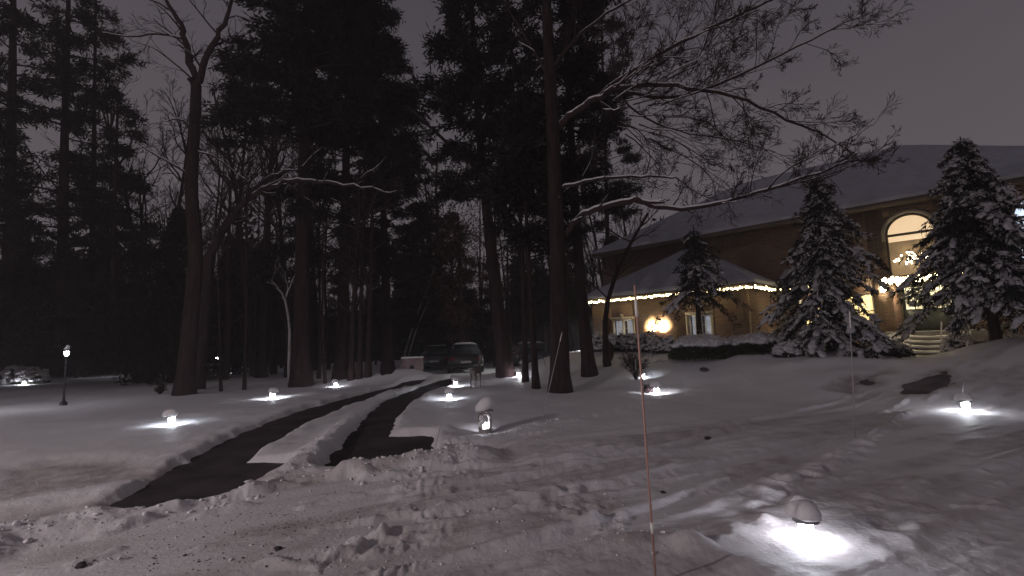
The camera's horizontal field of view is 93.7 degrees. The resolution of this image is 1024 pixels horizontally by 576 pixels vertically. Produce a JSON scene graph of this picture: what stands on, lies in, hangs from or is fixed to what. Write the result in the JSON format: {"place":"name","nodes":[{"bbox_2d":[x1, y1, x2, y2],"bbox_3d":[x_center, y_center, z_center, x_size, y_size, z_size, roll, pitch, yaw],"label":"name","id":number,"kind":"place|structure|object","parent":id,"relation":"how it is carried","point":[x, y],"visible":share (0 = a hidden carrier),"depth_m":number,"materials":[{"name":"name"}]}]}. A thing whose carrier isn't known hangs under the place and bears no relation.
{"place":"outdoors","nodes":[
{"label":"outdoors","id":0,"kind":"place"},
{"bbox_2d":[109,379,452,507],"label":"driveway","id":1,"kind":"structure","parent":0,"point":[223,467],"depth_m":7.54,"materials":[{"name":"black asphalt"}]},
{"bbox_2d":[0,336,1023,575],"bbox_3d":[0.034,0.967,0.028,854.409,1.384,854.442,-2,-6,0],"label":"ground","id":2,"kind":"structure","parent":0,"point":[929,484],"depth_m":5.51,"materials":[{"name":"white snow"}]},
{"bbox_2d":[0,365,26,384],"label":"bush","id":3,"kind":"object","parent":2,"relation":"on","point":[6,373],"visible":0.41,"depth_m":28.21,"materials":[{"name":"grey plant"}]},
{"bbox_2d":[8,366,37,383],"bbox_3d":[-29.009,5.236,28.745,1.526,1.204,1.582,-2,-6,0],"label":"bush","id":4,"kind":"object","parent":2,"relation":"on","point":[20,373],"visible":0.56,"depth_m":28.22,"materials":[{"name":"grey plant"}]},
{"bbox_2d":[21,366,50,383],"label":"bush","id":5,"kind":"object","parent":2,"relation":"on","point":[39,375],"visible":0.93,"depth_m":28.42,"materials":[{"name":"grey plant"}]},
{"bbox_2d":[0,0,109,349],"bbox_3d":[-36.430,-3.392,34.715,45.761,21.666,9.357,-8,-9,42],"label":"pine tree","id":6,"kind":"object","parent":2,"relation":"on","point":[13,234],"visible":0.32,"depth_m":22.22,"materials":[{"name":"green plant"}]},
{"bbox_2d":[59,345,70,405],"bbox_3d":[-14.185,2.813,15.237,0.200,1.996,0.200,-2,-6,0],"label":"lamp post","id":7,"kind":"object","parent":2,"relation":"on","point":[63,402],"visible":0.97,"depth_m":15.22,"materials":[{"name":"black metal"}]},
{"bbox_2d":[0,0,164,324],"bbox_3d":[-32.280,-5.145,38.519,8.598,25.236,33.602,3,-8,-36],"label":"pine tree","id":8,"kind":"object","parent":2,"relation":"on","point":[52,202],"visible":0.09,"depth_m":28.02,"materials":[{"name":"green plant"}]},
{"bbox_2d":[0,0,182,375],"bbox_3d":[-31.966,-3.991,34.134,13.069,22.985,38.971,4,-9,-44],"label":"pine tree","id":9,"kind":"object","parent":2,"relation":"on","point":[40,322],"visible":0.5,"depth_m":23.60,"materials":[{"name":"green plant"}]},
{"bbox_2d":[36,81,178,363],"bbox_3d":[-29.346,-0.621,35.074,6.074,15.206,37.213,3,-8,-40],"label":"pine tree","id":10,"kind":"object","parent":2,"relation":"on","point":[99,328],"visible":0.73,"depth_m":22.73,"materials":[{"name":"green plant"}]},
{"bbox_2d":[40,50,186,370],"bbox_3d":[-21.593,-3.509,26.292,6.187,18.276,5.921,-5,-7,27],"label":"woodland tree","id":11,"kind":"object","parent":2,"relation":"on","point":[122,159],"visible":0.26,"depth_m":26.46,"materials":[{"name":"brown plant"}]},
{"bbox_2d":[103,177,169,382],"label":"slim tree","id":12,"kind":"object","parent":2,"relation":"on","point":[141,225],"visible":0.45,"depth_m":25.91,"materials":[{"name":"brown plant"}]},
{"bbox_2d":[117,163,166,369],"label":"slim tree","id":13,"kind":"object","parent":2,"relation":"on","point":[144,195],"visible":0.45,"depth_m":25.64,"materials":[{"name":"brown plant"}]},
{"bbox_2d":[92,139,200,379],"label":"woodland tree","id":14,"kind":"object","parent":2,"relation":"on","point":[139,198],"visible":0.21,"depth_m":28.85,"materials":[{"name":"brown plant"}]},
{"bbox_2d":[43,0,286,395],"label":"bare tree","id":15,"kind":"object","parent":2,"relation":"on","point":[185,383],"visible":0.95,"depth_m":18.16,"materials":[{"name":"brown plant"}]},
{"bbox_2d":[100,207,231,386],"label":"cedar tree","id":16,"kind":"object","parent":2,"relation":"on","point":[176,228],"visible":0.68,"depth_m":24.52,"materials":[{"name":"green plant"}]},
{"bbox_2d":[135,73,220,353],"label":"woodland tree","id":17,"kind":"object","parent":2,"relation":"on","point":[182,186],"visible":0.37,"depth_m":31.00,"materials":[{"name":"brown plant"}]},
{"bbox_2d":[175,98,278,379],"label":"woodland tree","id":18,"kind":"object","parent":2,"relation":"on","point":[228,323],"visible":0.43,"depth_m":26.82,"materials":[{"name":"brown plant"}]},
{"bbox_2d":[172,148,285,391],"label":"slim tree","id":19,"kind":"object","parent":2,"relation":"on","point":[220,353],"visible":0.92,"depth_m":19.15,"materials":[{"name":"brown plant"}]},
{"bbox_2d":[165,49,297,376],"bbox_3d":[-15.731,-4.001,26.868,6.432,19.005,6.167,-2,-6,2],"label":"woodland tree","id":20,"kind":"object","parent":2,"relation":"on","point":[250,350],"visible":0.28,"depth_m":27.45,"materials":[{"name":"brown plant"}]},
{"bbox_2d":[4,449,462,573],"bbox_3d":[-2.799,2.194,5.211,4.423,0.293,3.828,-2,-6,0],"label":"grit","id":21,"kind":"object","parent":2,"relation":"on","point":[94,560],"visible":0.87,"depth_m":4.10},
{"bbox_2d":[207,237,278,375],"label":"cedar tree","id":22,"kind":"object","parent":2,"relation":"on","point":[236,368],"visible":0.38,"depth_m":29.58,"materials":[{"name":"green plant"}]},
{"bbox_2d":[198,51,287,373],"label":"woodland tree","id":23,"kind":"object","parent":2,"relation":"on","point":[241,181],"visible":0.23,"depth_m":31.14,"materials":[{"name":"brown plant"}]},
{"bbox_2d":[213,115,298,377],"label":"bare tree","id":24,"kind":"object","parent":2,"relation":"on","point":[262,370],"visible":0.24,"depth_m":26.43,"materials":[{"name":"brown plant"}]},
{"bbox_2d":[211,192,304,389],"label":"slim tree","id":25,"kind":"object","parent":2,"relation":"on","point":[244,383],"visible":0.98,"depth_m":19.18,"materials":[{"name":"brown plant"}]},
{"bbox_2d":[229,181,286,377],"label":"slim tree","id":26,"kind":"object","parent":2,"relation":"on","point":[255,339],"visible":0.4,"depth_m":26.65,"materials":[{"name":"brown plant"}]},
{"bbox_2d":[237,235,282,348],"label":"woodland tree","id":27,"kind":"object","parent":2,"relation":"on","point":[249,279],"visible":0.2,"depth_m":28.88,"materials":[{"name":"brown plant"}]},
{"bbox_2d":[237,277,283,360],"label":"woodland pine","id":28,"kind":"object","parent":2,"relation":"on","point":[275,326],"visible":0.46,"depth_m":28.29,"materials":[{"name":"green plant"}]},
{"bbox_2d":[223,30,313,373],"bbox_3d":[-15.837,-4.784,31.020,6.039,21.594,8.618,3,-11,-40],"label":"woodland tree","id":29,"kind":"object","parent":2,"relation":"on","point":[272,346],"visible":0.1,"depth_m":29.81,"materials":[{"name":"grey plant"}]},
{"bbox_2d":[218,85,330,377],"bbox_3d":[-13.784,-3.291,27.857,5.300,17.592,6.153,-4,-7,16],"label":"woodland tree","id":30,"kind":"object","parent":2,"relation":"on","point":[285,328],"visible":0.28,"depth_m":26.87,"materials":[{"name":"grey plant"}]},
{"bbox_2d":[265,237,295,381],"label":"pale sapling","id":31,"kind":"object","parent":2,"relation":"on","point":[289,341],"visible":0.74,"depth_m":19.83,"materials":[{"name":"grey plant"}]},
{"bbox_2d":[231,119,332,361],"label":"woodland tree","id":32,"kind":"object","parent":2,"relation":"on","point":[279,227],"visible":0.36,"depth_m":26.97,"materials":[{"name":"grey plant"}]},
{"bbox_2d":[188,68,404,388],"bbox_3d":[-8.726,-2.712,20.410,9.974,14.247,3.281,-3,-6,10],"label":"bare tree","id":33,"kind":"object","parent":2,"relation":"on","point":[205,305],"visible":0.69,"depth_m":20.06,"materials":[{"name":"brown plant"}]},
{"bbox_2d":[257,130,336,369],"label":"woodland tree","id":34,"kind":"object","parent":2,"relation":"on","point":[315,357],"visible":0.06,"depth_m":33.03,"materials":[{"name":"brown plant"}]},
{"bbox_2d":[187,0,419,387],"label":"pine tree","id":35,"kind":"object","parent":2,"relation":"on","point":[311,19],"visible":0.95,"depth_m":19.85,"materials":[{"name":"green plant"}]},
{"bbox_2d":[285,183,337,378],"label":"slim tree","id":36,"kind":"object","parent":2,"relation":"on","point":[318,374],"visible":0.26,"depth_m":24.73,"materials":[{"name":"brown plant"}]},
{"bbox_2d":[291,284,333,369],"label":"woodland pine","id":37,"kind":"object","parent":2,"relation":"on","point":[313,329],"visible":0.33,"depth_m":31.12,"materials":[{"name":"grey plant"}]},
{"bbox_2d":[292,198,338,369],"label":"woodland tree","id":38,"kind":"object","parent":2,"relation":"on","point":[328,358],"visible":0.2,"depth_m":32.85,"materials":[{"name":"brown plant"}]},
{"bbox_2d":[279,151,368,383],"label":"slim tree","id":39,"kind":"object","parent":2,"relation":"on","point":[323,337],"visible":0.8,"depth_m":20.14,"materials":[{"name":"brown plant"}]},
{"bbox_2d":[0,184,664,376],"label":"wood","id":40,"kind":"object","parent":2,"relation":"on","point":[416,349],"visible":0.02,"depth_m":49.11,"materials":[{"name":"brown wood"}]},
{"bbox_2d":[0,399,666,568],"bbox_3d":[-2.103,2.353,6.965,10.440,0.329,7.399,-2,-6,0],"label":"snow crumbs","id":41,"kind":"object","parent":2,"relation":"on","point":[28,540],"visible":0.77,"depth_m":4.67,"materials":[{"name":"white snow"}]},
{"bbox_2d":[243,0,433,379],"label":"pine tree","id":42,"kind":"object","parent":2,"relation":"on","point":[388,270],"visible":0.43,"depth_m":23.20,"materials":[{"name":"green plant"}]},
{"bbox_2d":[321,285,356,352],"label":"woodland pine","id":43,"kind":"object","parent":2,"relation":"on","point":[332,329],"visible":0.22,"depth_m":40.61,"materials":[{"name":"grey plant"}]},
{"bbox_2d":[324,270,365,351],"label":"woodland pine","id":44,"kind":"object","parent":2,"relation":"on","point":[332,323],"visible":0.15,"depth_m":34.31,"materials":[{"name":"green plant"}]},
{"bbox_2d":[315,160,397,380],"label":"slim tree","id":45,"kind":"object","parent":2,"relation":"on","point":[351,365],"visible":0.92,"depth_m":20.30,"materials":[{"name":"brown plant"}]},
{"bbox_2d":[317,176,398,379],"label":"slim tree","id":46,"kind":"object","parent":2,"relation":"on","point":[359,369],"visible":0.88,"depth_m":20.28,"materials":[{"name":"brown plant"}]},
{"bbox_2d":[341,169,408,377],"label":"slim tree","id":47,"kind":"object","parent":2,"relation":"on","point":[368,366],"visible":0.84,"depth_m":20.59,"materials":[{"name":"brown plant"}]},
{"bbox_2d":[355,295,395,359],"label":"woodland pine","id":48,"kind":"object","parent":2,"relation":"on","point":[377,338],"visible":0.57,"depth_m":27.20,"materials":[{"name":"green plant"}]},
{"bbox_2d":[321,0,448,375],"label":"pine tree","id":49,"kind":"object","parent":2,"relation":"on","point":[387,366],"visible":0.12,"depth_m":26.85,"materials":[{"name":"green plant"}]},
{"bbox_2d":[401,356,423,370],"bbox_3d":[-4.420,3.539,21.363,0.993,0.995,0.774,-1,-6,-6],"label":"utility box","id":50,"kind":"object","parent":2,"relation":"on","point":[413,362],"visible":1,"depth_m":21.08,"materials":[{"name":"paint"}]},
{"bbox_2d":[377,199,469,368],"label":"pine tree","id":51,"kind":"object","parent":2,"relation":"on","point":[405,323],"visible":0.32,"depth_m":33.49,"materials":[{"name":"green plant"}]},
{"bbox_2d":[399,258,455,367],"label":"slim tree","id":52,"kind":"object","parent":2,"relation":"on","point":[427,266],"visible":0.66,"depth_m":31.29,"materials":[{"name":"brown plant"}]},
{"bbox_2d":[390,141,476,344],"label":"woodland tree","id":53,"kind":"object","parent":2,"relation":"on","point":[438,216],"visible":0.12,"depth_m":39.07,"materials":[{"name":"brown plant"}]},
{"bbox_2d":[421,345,451,369],"bbox_3d":[-4.546,4.237,29.445,1.850,1.493,4.560,-2,-6,-4],"label":"parked car","id":54,"kind":"object","parent":2,"relation":"on","point":[435,355],"visible":0.44,"depth_m":27.30,"materials":[{"name":"black paint"}]},
{"bbox_2d":[398,125,481,344],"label":"woodland tree","id":55,"kind":"object","parent":2,"relation":"on","point":[429,197],"visible":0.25,"depth_m":36.04,"materials":[{"name":"brown plant"}]},
{"bbox_2d":[407,211,493,369],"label":"pine tree","id":56,"kind":"object","parent":2,"relation":"on","point":[433,317],"visible":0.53,"depth_m":31.95,"materials":[{"name":"green plant"}]},
{"bbox_2d":[397,176,519,368],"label":"oak tree","id":57,"kind":"object","parent":2,"relation":"on","point":[457,234],"visible":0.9,"depth_m":28.07,"materials":[{"name":"plant"}]},
{"bbox_2d":[447,342,483,372],"bbox_3d":[-2.546,3.652,25.561,1.850,1.564,4.560,-1,-6,-8],"label":"parked car","id":58,"kind":"object","parent":2,"relation":"on","point":[463,355],"visible":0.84,"depth_m":23.47,"materials":[{"name":"black paint"}]},
{"bbox_2d":[399,0,538,377],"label":"pine tree","id":59,"kind":"object","parent":2,"relation":"on","point":[452,96],"visible":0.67,"depth_m":19.43,"materials":[{"name":"green plant"}]},
{"bbox_2d":[463,199,503,340],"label":"slim tree","id":60,"kind":"object","parent":2,"relation":"on","point":[480,250],"visible":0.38,"depth_m":31.23,"materials":[{"name":"brown plant"}]},
{"bbox_2d":[475,397,493,433],"bbox_3d":[-0.466,2.234,8.275,0.334,0.704,0.302,0,-7,-15],"label":"garden lantern","id":61,"kind":"object","parent":2,"relation":"on","point":[484,405],"visible":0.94,"depth_m":8.20,"materials":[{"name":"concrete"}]},
{"bbox_2d":[470,259,517,328],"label":"woodland pine","id":62,"kind":"object","parent":2,"relation":"on","point":[487,300],"visible":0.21,"depth_m":43.63,"materials":[{"name":"green plant"}]},
{"bbox_2d":[455,197,539,327],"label":"woodland tree","id":63,"kind":"object","parent":2,"relation":"on","point":[505,274],"visible":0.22,"depth_m":34.40,"materials":[{"name":"grey plant"}]},
{"bbox_2d":[475,212,527,346],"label":"slim tree","id":64,"kind":"object","parent":2,"relation":"on","point":[508,298],"visible":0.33,"depth_m":30.57,"materials":[{"name":"brown plant"}]},
{"bbox_2d":[501,257,521,340],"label":"woodland pine","id":65,"kind":"object","parent":2,"relation":"on","point":[503,276],"visible":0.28,"depth_m":50.67,"materials":[{"name":"green plant"}]},
{"bbox_2d":[461,4,566,382],"bbox_3d":[0.247,-3.621,17.721,4.069,14.704,4.138,-2,-6,0],"label":"pine tree","id":66,"kind":"object","parent":2,"relation":"on","point":[499,44],"visible":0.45,"depth_m":17.89,"materials":[{"name":"green plant"}]},
{"bbox_2d":[507,245,549,334],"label":"woodland pine","id":67,"kind":"object","parent":2,"relation":"on","point":[536,277],"visible":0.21,"depth_m":38.85,"materials":[{"name":"green plant"}]},
{"bbox_2d":[508,296,549,348],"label":"cedar tree","id":68,"kind":"object","parent":2,"relation":"on","point":[518,339],"visible":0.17,"depth_m":37.46,"materials":[{"name":"green plant"}]},
{"bbox_2d":[510,247,549,333],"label":"woodland tree","id":69,"kind":"object","parent":2,"relation":"on","point":[534,294],"visible":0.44,"depth_m":37.40,"materials":[{"name":"grey plant"}]},
{"bbox_2d":[475,103,592,388],"bbox_3d":[0.662,-1.234,15.569,3.773,9.538,3.637,-2,-6,0],"label":"pine tree","id":70,"kind":"object","parent":2,"relation":"on","point":[530,144],"visible":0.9,"depth_m":15.24,"materials":[{"name":"green plant"}]},
{"bbox_2d":[527,273,549,356],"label":"woodland pine","id":71,"kind":"object","parent":2,"relation":"on","point":[543,292],"visible":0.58,"depth_m":28.53,"materials":[{"name":"green plant"}]},
{"bbox_2d":[510,341,569,365],"bbox_3d":[1.758,4.050,29.689,4.560,1.589,1.850,-1,-6,-12],"label":"parked car","id":72,"kind":"object","parent":2,"relation":"on","point":[518,349],"visible":0.32,"depth_m":28.77,"materials":[{"name":"black paint"}]},
{"bbox_2d":[505,87,593,350],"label":"woodland tree","id":73,"kind":"object","parent":2,"relation":"on","point":[573,333],"visible":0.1,"depth_m":30.02,"materials":[{"name":"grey plant"}]},
{"bbox_2d":[488,0,640,377],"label":"pine tree","id":74,"kind":"object","parent":2,"relation":"on","point":[573,68],"visible":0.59,"depth_m":17.06,"materials":[{"name":"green plant"}]},
{"bbox_2d":[548,240,592,337],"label":"woodland pine","id":75,"kind":"object","parent":2,"relation":"on","point":[575,312],"visible":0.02,"depth_m":40.21,"materials":[{"name":"grey plant"}]},
{"bbox_2d":[567,146,630,286],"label":"woodland tree","id":76,"kind":"object","parent":2,"relation":"on","point":[598,262],"visible":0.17,"depth_m":38.32,"materials":[{"name":"grey plant"}]},
{"bbox_2d":[560,0,646,361],"bbox_3d":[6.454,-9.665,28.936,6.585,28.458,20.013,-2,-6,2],"label":"pine tree","id":77,"kind":"object","parent":2,"relation":"on","point":[625,186],"visible":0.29,"depth_m":35.02,"materials":[{"name":"green plant"}]},
{"bbox_2d":[600,331,623,350],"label":"bush","id":78,"kind":"object","parent":2,"relation":"on","point":[613,338],"visible":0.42,"depth_m":20.39,"materials":[{"name":"grey plant"}]},
{"bbox_2d":[573,193,664,366],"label":"slim tree","id":79,"kind":"object","parent":2,"relation":"on","point":[606,355],"visible":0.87,"depth_m":18.03,"materials":[{"name":"brown plant"}]},
{"bbox_2d":[598,164,657,272],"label":"woodland tree","id":80,"kind":"object","parent":2,"relation":"on","point":[634,222],"visible":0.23,"depth_m":36.87,"materials":[{"name":"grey plant"}]},
{"bbox_2d":[618,329,637,351],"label":"bush","id":81,"kind":"object","parent":2,"relation":"on","point":[629,338],"visible":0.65,"depth_m":19.80,"materials":[{"name":"grey plant"}]},
{"bbox_2d":[618,343,663,379],"bbox_3d":[4.029,2.321,15.197,1.359,1.223,1.504,-2,-6,0],"label":"bare shrub","id":82,"kind":"object","parent":2,"relation":"on","point":[631,363],"visible":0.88,"depth_m":15.04,"materials":[{"name":"brown plant"}]},
{"bbox_2d":[634,285,656,575],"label":"driveway marker","id":83,"kind":"object","parent":2,"relation":"on","point":[645,435],"visible":1,"depth_m":3.11,"materials":[{"name":"brown plastic"}]},
{"bbox_2d":[635,330,663,352],"bbox_3d":[5.545,2.110,19.209,1.368,1.091,1.291,-6,-8,34],"label":"bush","id":84,"kind":"object","parent":2,"relation":"on","point":[646,342],"visible":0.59,"depth_m":18.92,"materials":[{"name":"grey plant"}]},
{"bbox_2d":[651,334,675,353],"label":"bush","id":85,"kind":"object","parent":2,"relation":"on","point":[662,345],"visible":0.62,"depth_m":18.12,"materials":[{"name":"grey plant"}]},
{"bbox_2d":[647,227,754,348],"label":"spruce tree","id":86,"kind":"object","parent":2,"relation":"on","point":[690,288],"visible":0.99,"depth_m":17.07,"materials":[{"name":"green plant"}]},
{"bbox_2d":[667,330,738,360],"bbox_3d":[6.543,1.959,16.465,2.498,1.063,2.005,-2,-6,0],"label":"bush","id":87,"kind":"object","parent":2,"relation":"on","point":[683,347],"visible":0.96,"depth_m":15.83,"materials":[{"name":"grey plant"}]},
{"bbox_2d":[493,0,913,393],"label":"bare tree","id":88,"kind":"object","parent":2,"relation":"on","point":[561,381],"visible":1,"depth_m":13.65,"materials":[{"name":"brown plant"}]},
{"bbox_2d":[735,330,785,354],"bbox_3d":[8.173,1.804,15.885,1.638,0.858,1.390,-2,-6,0],"label":"bush","id":89,"kind":"object","parent":2,"relation":"on","point":[755,343],"visible":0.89,"depth_m":15.47,"materials":[{"name":"grey plant"}]},
{"bbox_2d":[770,337,808,357],"bbox_3d":[8.534,1.891,14.827,1.076,0.753,1.112,-8,-8,41],"label":"bush","id":90,"kind":"object","parent":2,"relation":"on","point":[785,349],"visible":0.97,"depth_m":14.54,"materials":[{"name":"grey plant"}]},
{"bbox_2d":[785,499,821,539],"bbox_3d":[2.228,1.816,3.627,0.251,0.406,0.232,-2,-6,0],"label":"path light","id":91,"kind":"object","parent":2,"relation":"on","point":[805,514],"visible":0.98,"depth_m":3.59,"materials":[{"name":"white metal"}]},
{"bbox_2d":[587,145,1023,355],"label":"brick house","id":92,"kind":"structure","parent":2,"relation":"on","point":[891,208],"depth_m":21.05,"materials":[{"name":"brown brick"}]},
{"bbox_2d":[610,314,634,335],"bbox_3d":[5.298,2.070,22.683,1.330,1.690,0.370,-8,-9,44],"label":"window","id":93,"kind":"structure","parent":92,"relation":"in","point":[626,324],"depth_m":22.69,"materials":[{"name":"white glass"}]},
{"bbox_2d":[685,311,714,334],"bbox_3d":[7.940,1.695,20.142,1.200,1.690,0.370,-8,-9,44],"label":"window","id":94,"kind":"structure","parent":92,"relation":"in","point":[708,321],"depth_m":20.21,"materials":[{"name":"white glass"}]},
{"bbox_2d":[848,294,876,326],"bbox_3d":[14.226,1.085,19.661,1.100,1.600,0.130,-8,-9,44],"label":"window","id":95,"kind":"structure","parent":92,"relation":"in","point":[870,303],"depth_m":19.50,"materials":[{"name":"yellow glass"}]},
{"bbox_2d":[881,209,936,277],"bbox_3d":[15.723,-1.813,18.875,2.720,3.360,0.970,-8,-9,44],"label":"window","id":96,"kind":"structure","parent":92,"relation":"in","point":[904,227],"depth_m":19.24,"materials":[{"name":"yellow"}]},
{"bbox_2d":[901,284,930,330],"bbox_3d":[15.505,0.778,18.434,0.749,1.770,0.060,-8,-9,44],"label":"door","id":97,"kind":"structure","parent":92,"relation":"in","point":[908,311],"depth_m":18.43,"materials":[{"name":"grey paint"}]},
{"bbox_2d":[927,284,956,329],"bbox_3d":[16.033,0.699,17.891,0.749,1.770,0.110,-8,-9,44],"label":"door","id":98,"kind":"structure","parent":92,"relation":"in","point":[936,317],"depth_m":17.95,"materials":[{"name":"grey paint"}]},
{"bbox_2d":[756,176,918,358],"bbox_3d":[9.822,-0.624,15.814,4.659,6.362,4.748,-2,-6,0],"label":"spruce tree","id":99,"kind":"object","parent":2,"relation":"on","point":[826,305],"visible":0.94,"depth_m":15.00,"materials":[{"name":"green plant"}]},
{"bbox_2d":[849,310,855,437],"bbox_3d":[4.886,1.258,6.884,0.141,1.873,0.020,-2,-6,0],"label":"driveway marker","id":100,"kind":"object","parent":2,"relation":"on","point":[852,370],"visible":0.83,"depth_m":6.89,"materials":[{"name":"grey"}]},
{"bbox_2d":[867,334,914,356],"bbox_3d":[11.814,1.872,15.187,1.334,0.804,1.287,-2,-6,0],"label":"bush","id":101,"kind":"object","parent":2,"relation":"on","point":[898,345],"visible":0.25,"depth_m":14.72,"materials":[{"name":"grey plant"}]},
{"bbox_2d":[887,136,1023,341],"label":"spruce tree","id":102,"kind":"object","parent":2,"relation":"on","point":[978,277],"visible":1,"depth_m":12.98,"materials":[{"name":"green plant"}]},
{"bbox_2d":[939,328,983,352],"bbox_3d":[14.045,1.708,15.017,1.183,0.931,1.052,0,-7,-20],"label":"bush","id":103,"kind":"object","parent":2,"relation":"on","point":[949,342],"visible":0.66,"depth_m":14.87,"materials":[{"name":"grey plant"}]},
{"bbox_2d":[954,392,973,410],"bbox_3d":[8.238,2.126,8.720,0.273,0.452,0.281,-7,-13,24],"label":"path light","id":104,"kind":"object","parent":2,"relation":"on","point":[963,398],"visible":0.98,"depth_m":8.69,"materials":[{"name":"white metal"}]},
{"bbox_2d":[0,0,1023,315],"label":"sky","id":105,"kind":"structure","parent":0,"point":[956,67],"materials":[{"name":"grey"}]},
{"bbox_2d":[859,371,954,394],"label":"path","id":106,"kind":"structure","parent":0,"point":[927,385],"depth_m":10.86,"materials":[{"name":"black asphalt"}]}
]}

